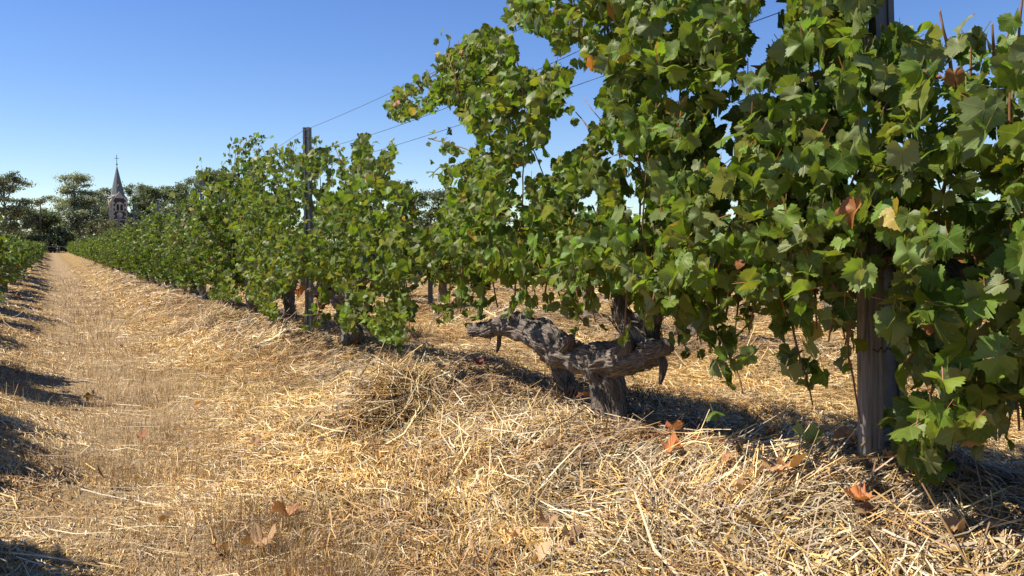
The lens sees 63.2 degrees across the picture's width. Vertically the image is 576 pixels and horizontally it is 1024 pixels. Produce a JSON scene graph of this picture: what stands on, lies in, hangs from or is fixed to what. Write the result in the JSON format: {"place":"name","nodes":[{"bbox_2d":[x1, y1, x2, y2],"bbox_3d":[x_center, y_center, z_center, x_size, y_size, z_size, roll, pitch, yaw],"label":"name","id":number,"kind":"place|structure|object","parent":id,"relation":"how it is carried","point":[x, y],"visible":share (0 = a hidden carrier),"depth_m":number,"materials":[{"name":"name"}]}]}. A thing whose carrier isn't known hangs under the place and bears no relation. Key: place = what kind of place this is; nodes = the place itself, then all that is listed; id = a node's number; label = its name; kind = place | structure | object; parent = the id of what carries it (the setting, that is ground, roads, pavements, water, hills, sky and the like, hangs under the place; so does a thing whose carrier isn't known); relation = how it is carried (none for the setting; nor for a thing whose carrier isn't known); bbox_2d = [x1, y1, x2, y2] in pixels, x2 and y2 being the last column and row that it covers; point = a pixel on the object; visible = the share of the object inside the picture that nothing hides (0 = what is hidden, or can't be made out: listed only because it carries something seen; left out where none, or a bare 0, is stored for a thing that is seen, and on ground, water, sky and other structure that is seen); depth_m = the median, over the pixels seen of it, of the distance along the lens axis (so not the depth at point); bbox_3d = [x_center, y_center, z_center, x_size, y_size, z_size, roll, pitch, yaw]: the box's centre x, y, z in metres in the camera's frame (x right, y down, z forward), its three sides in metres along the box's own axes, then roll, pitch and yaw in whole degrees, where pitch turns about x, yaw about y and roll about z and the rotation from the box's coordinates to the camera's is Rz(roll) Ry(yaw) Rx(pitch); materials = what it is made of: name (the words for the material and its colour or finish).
{"place":"outdoors","nodes":[
{"label":"outdoors","id":0,"kind":"place"},
{"bbox_2d":[0,248,1023,575],"bbox_3d":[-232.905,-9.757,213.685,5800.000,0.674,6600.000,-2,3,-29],"label":"ground","id":1,"kind":"structure","parent":0,"point":[60,258],"depth_m":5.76,"materials":[{"name":"beige plant"}]},
{"bbox_2d":[0,214,5,301],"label":"grape vine","id":2,"kind":"object","parent":1,"relation":"on","point":[2,289],"visible":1,"depth_m":6.39,"materials":[{"name":"green plant"}]},
{"bbox_2d":[0,248,17,287],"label":"grape vine","id":3,"kind":"object","parent":1,"relation":"on","point":[7,273],"visible":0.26,"depth_m":14.95,"materials":[{"name":"plant"}]},
{"bbox_2d":[0,225,18,286],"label":"grape vine","id":4,"kind":"object","parent":1,"relation":"on","point":[3,259],"visible":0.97,"depth_m":13.34,"materials":[{"name":"plant"}]},
{"bbox_2d":[0,245,21,297],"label":"grape vine","id":5,"kind":"object","parent":1,"relation":"on","point":[11,254],"visible":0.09,"depth_m":17.47,"materials":[{"name":"plant"}]},
{"bbox_2d":[0,210,27,239],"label":"shrub","id":6,"kind":"object","parent":1,"relation":"on","point":[10,223],"visible":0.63,"depth_m":139.75,"materials":[{"name":"green plant"}]},
{"bbox_2d":[1,242,28,294],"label":"grape vine","id":7,"kind":"object","parent":1,"relation":"on","point":[18,258],"visible":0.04,"depth_m":19.37,"materials":[{"name":"plant"}]},
{"bbox_2d":[1,234,33,269],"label":"grape vine","id":8,"kind":"object","parent":1,"relation":"on","point":[15,239],"visible":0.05,"depth_m":25.76,"materials":[{"name":"plant"}]},
{"bbox_2d":[4,240,35,284],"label":"grape vine","id":9,"kind":"object","parent":1,"relation":"on","point":[22,251],"visible":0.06,"depth_m":23.96,"materials":[{"name":"plant"}]},
{"bbox_2d":[0,171,50,235],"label":"gum tree","id":10,"kind":"object","parent":1,"relation":"on","point":[19,209],"visible":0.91,"depth_m":164.11,"materials":[{"name":"green plant"}]},
{"bbox_2d":[21,239,44,261],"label":"grape vine","id":11,"kind":"object","parent":1,"relation":"on","point":[34,249],"visible":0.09,"depth_m":37.40,"materials":[{"name":"plant"}]},
{"bbox_2d":[15,195,56,236],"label":"gum tree","id":12,"kind":"object","parent":1,"relation":"on","point":[42,199],"visible":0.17,"depth_m":199.75,"materials":[{"name":"green plant"}]},
{"bbox_2d":[35,200,44,241],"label":"power pole","id":13,"kind":"object","parent":1,"relation":"on","point":[39,202],"visible":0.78,"depth_m":167.58,"materials":[{"name":"brown wood"}]},
{"bbox_2d":[22,208,85,251],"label":"dark tree","id":14,"kind":"object","parent":1,"relation":"on","point":[58,234],"visible":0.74,"depth_m":171.06,"materials":[{"name":"green plant"}]},
{"bbox_2d":[45,171,108,237],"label":"gum tree","id":15,"kind":"object","parent":1,"relation":"on","point":[78,205],"visible":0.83,"depth_m":182.80,"materials":[{"name":"green plant"}]},
{"bbox_2d":[86,234,99,262],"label":"grape vine","id":16,"kind":"object","parent":1,"relation":"on","point":[93,248],"visible":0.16,"depth_m":51.67,"materials":[{"name":"green plant"}]},
{"bbox_2d":[83,187,111,236],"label":"gum tree","id":17,"kind":"object","parent":1,"relation":"on","point":[104,203],"visible":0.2,"depth_m":199.22,"materials":[{"name":"green plant"}]},
{"bbox_2d":[89,230,105,259],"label":"grape vine","id":18,"kind":"object","parent":1,"relation":"on","point":[95,255],"visible":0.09,"depth_m":49.48,"materials":[{"name":"green plant"}]},
{"bbox_2d":[91,237,108,267],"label":"grape vine","id":19,"kind":"object","parent":1,"relation":"on","point":[98,251],"visible":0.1,"depth_m":41.97,"materials":[{"name":"plant"}]},
{"bbox_2d":[81,218,124,238],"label":"shrub","id":20,"kind":"object","parent":1,"relation":"on","point":[94,230],"visible":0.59,"depth_m":174.64,"materials":[{"name":"green plant"}]},
{"bbox_2d":[93,229,112,261],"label":"grape vine","id":21,"kind":"object","parent":1,"relation":"on","point":[100,241],"visible":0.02,"depth_m":43.94,"materials":[{"name":"plant"}]},
{"bbox_2d":[96,228,116,268],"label":"grape vine","id":22,"kind":"object","parent":1,"relation":"on","point":[106,240],"visible":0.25,"depth_m":39.67,"materials":[{"name":"plant"}]},
{"bbox_2d":[98,236,115,269],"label":"grape vine","id":23,"kind":"object","parent":1,"relation":"on","point":[106,251],"visible":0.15,"depth_m":38.09,"materials":[{"name":"plant"}]},
{"bbox_2d":[107,233,123,269],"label":"grape vine","id":24,"kind":"object","parent":1,"relation":"on","point":[112,250],"visible":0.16,"depth_m":35.80,"materials":[{"name":"green plant"}]},
{"bbox_2d":[103,224,132,272],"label":"grape vine","id":25,"kind":"object","parent":1,"relation":"on","point":[114,235],"visible":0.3,"depth_m":33.76,"materials":[{"name":"plant"}]},
{"bbox_2d":[98,155,143,235],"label":"church","id":26,"kind":"structure","parent":1,"relation":"on","point":[117,201],"depth_m":188.20,"materials":[{"name":"stone"}]},
{"bbox_2d":[115,202,123,210],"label":"belfry window","id":27,"kind":"structure","parent":26,"relation":"in","point":[119,206],"depth_m":188.02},
{"bbox_2d":[112,232,129,273],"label":"grape vine","id":28,"kind":"object","parent":1,"relation":"on","point":[120,245],"visible":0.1,"depth_m":32.07,"materials":[{"name":"plant"}]},
{"bbox_2d":[112,237,133,274],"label":"grape vine","id":29,"kind":"object","parent":1,"relation":"on","point":[127,262],"visible":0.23,"depth_m":29.89,"materials":[{"name":"plant"}]},
{"bbox_2d":[117,216,144,277],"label":"grape vine","id":30,"kind":"object","parent":1,"relation":"on","point":[134,263],"visible":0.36,"depth_m":27.78,"materials":[{"name":"plant"}]},
{"bbox_2d":[122,181,152,216],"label":"gum tree","id":31,"kind":"object","parent":1,"relation":"on","point":[129,191],"visible":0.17,"depth_m":215.90,"materials":[{"name":"green plant"}]},
{"bbox_2d":[130,231,148,280],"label":"grape vine","id":32,"kind":"object","parent":1,"relation":"on","point":[139,260],"visible":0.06,"depth_m":26.35,"materials":[{"name":"plant"}]},
{"bbox_2d":[127,213,156,283],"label":"grape vine","id":33,"kind":"object","parent":1,"relation":"on","point":[144,263],"visible":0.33,"depth_m":24.42,"materials":[{"name":"plant"}]},
{"bbox_2d":[136,427,147,438],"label":"fallen leaf","id":34,"kind":"object","parent":1,"relation":"on","point":[142,434],"visible":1,"depth_m":4.83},
{"bbox_2d":[124,207,165,234],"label":"shrub","id":35,"kind":"object","parent":1,"relation":"on","point":[139,217],"visible":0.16,"depth_m":188.57,"materials":[{"name":"green plant"}]},
{"bbox_2d":[127,183,176,225],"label":"gum tree","id":36,"kind":"object","parent":1,"relation":"on","point":[153,194],"visible":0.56,"depth_m":204.39,"materials":[{"name":"green plant"}]},
{"bbox_2d":[137,196,192,286],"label":"grape vine","id":37,"kind":"object","parent":1,"relation":"on","point":[156,225],"visible":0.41,"depth_m":21.99,"materials":[{"name":"plant"}]},
{"bbox_2d":[149,221,182,287],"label":"grape vine","id":38,"kind":"object","parent":1,"relation":"on","point":[167,276],"visible":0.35,"depth_m":20.43,"materials":[{"name":"plant"}]},
{"bbox_2d":[159,511,173,521],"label":"fallen leaf","id":39,"kind":"object","parent":1,"relation":"on","point":[166,515],"visible":0.96,"depth_m":3.36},
{"bbox_2d":[157,216,192,291],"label":"grape vine","id":40,"kind":"object","parent":1,"relation":"on","point":[174,260],"visible":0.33,"depth_m":18.34,"materials":[{"name":"green plant"}]},
{"bbox_2d":[163,208,188,232],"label":"shrub","id":41,"kind":"object","parent":1,"relation":"on","point":[177,216],"visible":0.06,"depth_m":183.22,"materials":[{"name":"green plant"}]},
{"bbox_2d":[159,181,197,227],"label":"gum tree","id":42,"kind":"object","parent":1,"relation":"on","point":[180,190],"visible":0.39,"depth_m":193.27,"materials":[{"name":"green plant"}]},
{"bbox_2d":[164,184,213,300],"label":"grape vine","id":43,"kind":"object","parent":1,"relation":"on","point":[191,277],"visible":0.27,"depth_m":16.37,"materials":[{"name":"green plant"}]},
{"bbox_2d":[199,178,205,298],"bbox_3d":[-5.998,-0.827,16.160,0.107,2.664,0.098,1,3,10],"label":"trellis post","id":44,"kind":"object","parent":1,"relation":"on","point":[201,182],"visible":0.22,"depth_m":16.13,"materials":[{"name":"wood"}]},
{"bbox_2d":[149,299,261,336],"bbox_3d":[-4.174,0.369,11.762,1.418,0.551,1.755,1,3,14],"label":"straw heap","id":45,"kind":"object","parent":1,"relation":"on","point":[221,314],"visible":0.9,"depth_m":11.49,"materials":[{"name":"plant"}]},
{"bbox_2d":[179,168,240,227],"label":"gum tree","id":46,"kind":"object","parent":1,"relation":"on","point":[214,173],"visible":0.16,"depth_m":182.60,"materials":[{"name":"green plant"}]},
{"bbox_2d":[158,157,267,303],"bbox_3d":[-4.887,-0.887,14.305,2.119,2.657,2.482,-1,3,-27],"label":"grape vine","id":47,"kind":"object","parent":1,"relation":"on","point":[211,272],"visible":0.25,"depth_m":14.03,"materials":[{"name":"green plant"}]},
{"bbox_2d":[209,540,227,549],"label":"fallen leaf","id":48,"kind":"object","parent":1,"relation":"on","point":[219,545],"visible":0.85,"depth_m":3.09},
{"bbox_2d":[165,132,304,312],"bbox_3d":[-3.813,-0.836,12.398,2.252,3.078,2.453,-2,3,-34],"label":"grape vine","id":49,"kind":"object","parent":1,"relation":"on","point":[241,281],"visible":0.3,"depth_m":12.42,"materials":[{"name":"green plant"}]},
{"bbox_2d":[335,201,1006,247],"bbox_3d":[-16.889,-1.796,35.910,0.384,0.364,90.270,-2,3,-29],"label":"trellis wire","id":50,"kind":"object","parent":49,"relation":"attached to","point":[958,202],"visible":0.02,"depth_m":2.91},
{"bbox_2d":[250,435,260,446],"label":"fallen leaf","id":51,"kind":"object","parent":1,"relation":"on","point":[256,440],"visible":0.91,"depth_m":4.81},
{"bbox_2d":[207,143,308,321],"bbox_3d":[-4.342,-0.833,13.113,1.407,2.704,12.710,-2,3,-29],"label":"grape vine","id":52,"kind":"object","parent":1,"relation":"on","point":[272,278],"visible":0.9,"depth_m":9.47,"materials":[{"name":"green plant"}]},
{"bbox_2d":[243,524,276,545],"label":"fallen leaf","id":53,"kind":"object","parent":1,"relation":"on","point":[272,532],"visible":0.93,"depth_m":3.11,"materials":[{"name":"plant"}]},
{"bbox_2d":[270,500,303,516],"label":"fallen leaf","id":54,"kind":"object","parent":1,"relation":"on","point":[277,505],"visible":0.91,"depth_m":3.31,"materials":[{"name":"plant"}]},
{"bbox_2d":[302,127,313,334],"bbox_3d":[-2.239,-0.501,9.178,0.110,2.525,0.103,1,3,14],"label":"trellis post","id":55,"kind":"object","parent":1,"relation":"on","point":[307,137],"visible":0.56,"depth_m":9.17,"materials":[{"name":"wood"}]},
{"bbox_2d":[88,51,578,233],"bbox_3d":[-16.906,-2.855,35.847,0.384,0.582,90.270,-2,3,-29],"label":"trellis wire","id":56,"kind":"object","parent":55,"relation":"attached to","point":[390,128],"visible":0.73,"depth_m":7.09,"materials":[{"name":"metal"}]},
{"bbox_2d":[115,1,572,220],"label":"trellis wire","id":57,"kind":"object","parent":55,"relation":"attached to","point":[328,120],"visible":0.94,"depth_m":8.27,"materials":[{"name":"metal"}]},
{"bbox_2d":[126,10,785,227],"bbox_3d":[-16.819,-2.692,35.904,0.384,0.435,90.270,-2,3,-29],"label":"trellis wire","id":58,"kind":"object","parent":55,"relation":"attached to","point":[570,87],"visible":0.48,"depth_m":6.27,"materials":[{"name":"metal"}]},
{"bbox_2d":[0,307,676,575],"bbox_3d":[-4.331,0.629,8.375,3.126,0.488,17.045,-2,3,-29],"label":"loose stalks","id":59,"kind":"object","parent":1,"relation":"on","point":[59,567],"visible":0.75,"depth_m":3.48,"materials":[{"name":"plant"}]},
{"bbox_2d":[328,239,362,279],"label":"grape vine","id":60,"kind":"object","parent":1,"relation":"on","point":[340,243],"visible":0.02,"depth_m":18.98,"materials":[{"name":"plant"}]},
{"bbox_2d":[341,497,356,510],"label":"fallen leaf","id":61,"kind":"object","parent":1,"relation":"on","point":[343,501],"visible":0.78,"depth_m":3.62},
{"bbox_2d":[281,132,437,353],"bbox_3d":[-1.981,-0.532,8.920,1.390,2.398,8.408,-2,3,-29],"label":"grape vine","id":62,"kind":"object","parent":1,"relation":"on","point":[373,252],"visible":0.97,"depth_m":6.83,"materials":[{"name":"green plant"}]},
{"bbox_2d":[271,342,464,443],"bbox_3d":[-0.865,0.619,5.315,1.210,0.590,1.403,-2,3,-29],"label":"straw heap","id":63,"kind":"object","parent":1,"relation":"on","point":[387,390],"visible":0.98,"depth_m":5.05,"materials":[{"name":"plant"}]},
{"bbox_2d":[383,179,431,233],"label":"gum tree","id":64,"kind":"object","parent":1,"relation":"on","point":[422,199],"visible":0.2,"depth_m":139.15,"materials":[{"name":"green plant"}]},
{"bbox_2d":[407,324,446,341],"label":"dry weed","id":65,"kind":"object","parent":1,"relation":"on","point":[417,335],"visible":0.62,"depth_m":10.96,"materials":[{"name":"plant"}]},
{"bbox_2d":[412,188,444,229],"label":"dark tree","id":66,"kind":"object","parent":1,"relation":"on","point":[436,197],"visible":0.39,"depth_m":133.99,"materials":[{"name":"green plant"}]},
{"bbox_2d":[428,224,432,304],"bbox_3d":[-1.492,-0.302,15.276,0.111,1.750,0.101,0,3,0],"label":"trellis post","id":67,"kind":"object","parent":1,"relation":"on","point":[430,294],"visible":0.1,"depth_m":15.29,"materials":[{"name":"wood"}]},
{"bbox_2d":[405,224,481,303],"bbox_3d":[-1.237,-0.366,14.871,1.263,1.734,2.212,-2,3,-30],"label":"grape vine","id":68,"kind":"object","parent":1,"relation":"on","point":[434,269],"visible":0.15,"depth_m":14.32,"materials":[{"name":"plant"}]},
{"bbox_2d":[474,356,486,364],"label":"fallen leaf","id":69,"kind":"object","parent":1,"relation":"on","point":[478,361],"visible":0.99,"depth_m":5.56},
{"bbox_2d":[0,273,1023,575],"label":"dry stubble","id":70,"kind":"object","parent":1,"relation":"on","point":[380,543],"visible":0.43,"depth_m":4.07,"materials":[{"name":"plant"}]},
{"bbox_2d":[504,526,520,536],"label":"fallen leaf","id":71,"kind":"object","parent":1,"relation":"on","point":[516,532],"visible":1,"depth_m":3.03,"materials":[{"name":"plant"}]},
{"bbox_2d":[533,540,550,561],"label":"fallen leaf","id":72,"kind":"object","parent":1,"relation":"on","point":[542,548],"visible":1,"depth_m":2.90,"materials":[{"name":"plant"}]},
{"bbox_2d":[539,507,558,527],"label":"fallen leaf","id":73,"kind":"object","parent":1,"relation":"on","point":[544,521],"visible":0.94,"depth_m":3.17,"materials":[{"name":"plant"}]},
{"bbox_2d":[545,435,556,448],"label":"fallen leaf","id":74,"kind":"object","parent":1,"relation":"on","point":[549,444],"visible":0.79,"depth_m":4.01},
{"bbox_2d":[524,379,588,407],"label":"dry weed","id":75,"kind":"object","parent":1,"relation":"on","point":[561,395],"visible":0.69,"depth_m":4.77,"materials":[{"name":"plant"}]},
{"bbox_2d":[561,523,581,536],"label":"fallen leaf","id":76,"kind":"object","parent":1,"relation":"on","point":[577,530],"visible":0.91,"depth_m":3.03,"materials":[{"name":"plant"}]},
{"bbox_2d":[524,203,633,317],"bbox_3d":[1.005,-0.290,10.854,1.224,1.680,2.143,-1,3,-24],"label":"grape vine","id":77,"kind":"object","parent":1,"relation":"on","point":[597,279],"visible":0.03,"depth_m":10.67,"materials":[{"name":"plant"}]},
{"bbox_2d":[382,0,779,421],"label":"grape vine","id":78,"kind":"object","parent":1,"relation":"on","point":[638,51],"visible":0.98,"depth_m":3.91,"materials":[{"name":"green plant"}]},
{"bbox_2d":[577,389,589,397],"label":"fallen leaf","id":79,"kind":"object","parent":1,"relation":"on","point":[586,394],"visible":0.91,"depth_m":4.68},
{"bbox_2d":[585,381,706,415],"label":"dry weed","id":80,"kind":"object","parent":1,"relation":"on","point":[638,393],"visible":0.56,"depth_m":4.84,"materials":[{"name":"plant"}]},
{"bbox_2d":[660,432,681,453],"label":"fallen leaf","id":81,"kind":"object","parent":1,"relation":"on","point":[673,439],"visible":0.97,"depth_m":3.45,"materials":[{"name":"plant"}]},
{"bbox_2d":[664,413,684,430],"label":"fallen leaf","id":82,"kind":"object","parent":1,"relation":"on","point":[670,425],"visible":0.88,"depth_m":3.78,"materials":[{"name":"plant"}]},
{"bbox_2d":[631,208,735,336],"bbox_3d":[1.948,-0.128,9.125,1.331,1.678,2.367,-1,3,-26],"label":"grape vine","id":83,"kind":"object","parent":1,"relation":"on","point":[690,327],"visible":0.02,"depth_m":9.01,"materials":[{"name":"plant"}]},
{"bbox_2d":[635,432,764,446],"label":"fallen twig","id":84,"kind":"object","parent":1,"relation":"on","point":[649,435],"visible":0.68,"depth_m":3.76,"materials":[{"name":"wood"}]},
{"bbox_2d":[719,451,736,461],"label":"fallen leaf","id":85,"kind":"object","parent":1,"relation":"on","point":[726,457],"visible":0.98,"depth_m":3.25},
{"bbox_2d":[734,478,744,488],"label":"fallen leaf","id":86,"kind":"object","parent":1,"relation":"on","point":[740,483],"visible":0.97,"depth_m":3.02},
{"bbox_2d":[740,509,761,527],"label":"fallen leaf","id":87,"kind":"object","parent":1,"relation":"on","point":[753,520],"visible":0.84,"depth_m":2.74,"materials":[{"name":"plant"}]},
{"bbox_2d":[762,424,777,435],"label":"fallen leaf","id":88,"kind":"object","parent":1,"relation":"on","point":[766,428],"visible":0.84,"depth_m":3.61,"materials":[{"name":"plant"}]},
{"bbox_2d":[762,457,782,474],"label":"fallen leaf","id":89,"kind":"object","parent":1,"relation":"on","point":[775,465],"visible":0.94,"depth_m":3.07,"materials":[{"name":"plant"}]},
{"bbox_2d":[715,395,855,426],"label":"dry weed","id":90,"kind":"object","parent":1,"relation":"on","point":[766,411],"visible":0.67,"depth_m":5.58,"materials":[{"name":"plant"}]},
{"bbox_2d":[777,449,810,469],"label":"fallen leaf","id":91,"kind":"object","parent":1,"relation":"on","point":[796,460],"visible":0.99,"depth_m":2.99,"materials":[{"name":"plant"}]},
{"bbox_2d":[792,420,823,441],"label":"fallen leaf","id":92,"kind":"object","parent":1,"relation":"on","point":[811,431],"visible":0.93,"depth_m":3.20,"materials":[{"name":"plant"}]},
{"bbox_2d":[830,424,857,442],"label":"fallen leaf","id":93,"kind":"object","parent":1,"relation":"on","point":[844,429],"visible":0.84,"depth_m":3.09,"materials":[{"name":"plant"}]},
{"bbox_2d":[843,477,875,499],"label":"fallen leaf","id":94,"kind":"object","parent":1,"relation":"on","point":[857,491],"visible":0.98,"depth_m":2.70,"materials":[{"name":"plant"}]},
{"bbox_2d":[854,500,879,513],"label":"fallen leaf","id":95,"kind":"object","parent":1,"relation":"on","point":[867,506],"visible":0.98,"depth_m":2.66,"materials":[{"name":"plant"}]},
{"bbox_2d":[856,206,891,463],"bbox_3d":[1.291,0.263,2.989,0.101,1.213,0.094,0,3,-3],"label":"trellis post","id":96,"kind":"object","parent":1,"relation":"on","point":[870,381],"visible":0.33,"depth_m":2.97,"materials":[{"name":"wood"}]},
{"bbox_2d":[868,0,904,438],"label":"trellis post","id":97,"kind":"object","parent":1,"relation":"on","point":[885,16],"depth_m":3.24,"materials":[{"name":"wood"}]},
{"bbox_2d":[750,0,1023,486],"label":"grape vine","id":98,"kind":"object","parent":1,"relation":"on","point":[824,140],"visible":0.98,"depth_m":2.53,"materials":[{"name":"green plant"}]},
{"bbox_2d":[881,447,897,459],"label":"fallen leaf","id":99,"kind":"object","parent":1,"relation":"on","point":[886,454],"visible":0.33,"depth_m":2.90,"materials":[{"name":"plant"}]},
{"bbox_2d":[896,474,911,484],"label":"fallen leaf","id":100,"kind":"object","parent":1,"relation":"on","point":[902,479],"visible":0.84,"depth_m":2.79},
{"bbox_2d":[845,187,1012,302],"bbox_3d":[3.159,-0.082,6.739,1.138,1.561,1.931,-2,3,-28],"label":"grape vine","id":101,"kind":"object","parent":1,"relation":"on","point":[966,237],"visible":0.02,"depth_m":6.17,"materials":[{"name":"plant"}]},
{"bbox_2d":[943,515,965,532],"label":"fallen leaf","id":102,"kind":"object","parent":1,"relation":"on","point":[953,522],"visible":0.94,"depth_m":2.45,"materials":[{"name":"plant"}]},
{"bbox_2d":[975,181,1014,329],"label":"grape vine","id":103,"kind":"object","parent":1,"relation":"on","point":[988,191],"depth_m":9.35,"materials":[{"name":"green plant"}]},
{"bbox_2d":[0,0,1023,240],"label":"sky","id":104,"kind":"structure","parent":0,"point":[160,87],"materials":[{"name":"blue"}]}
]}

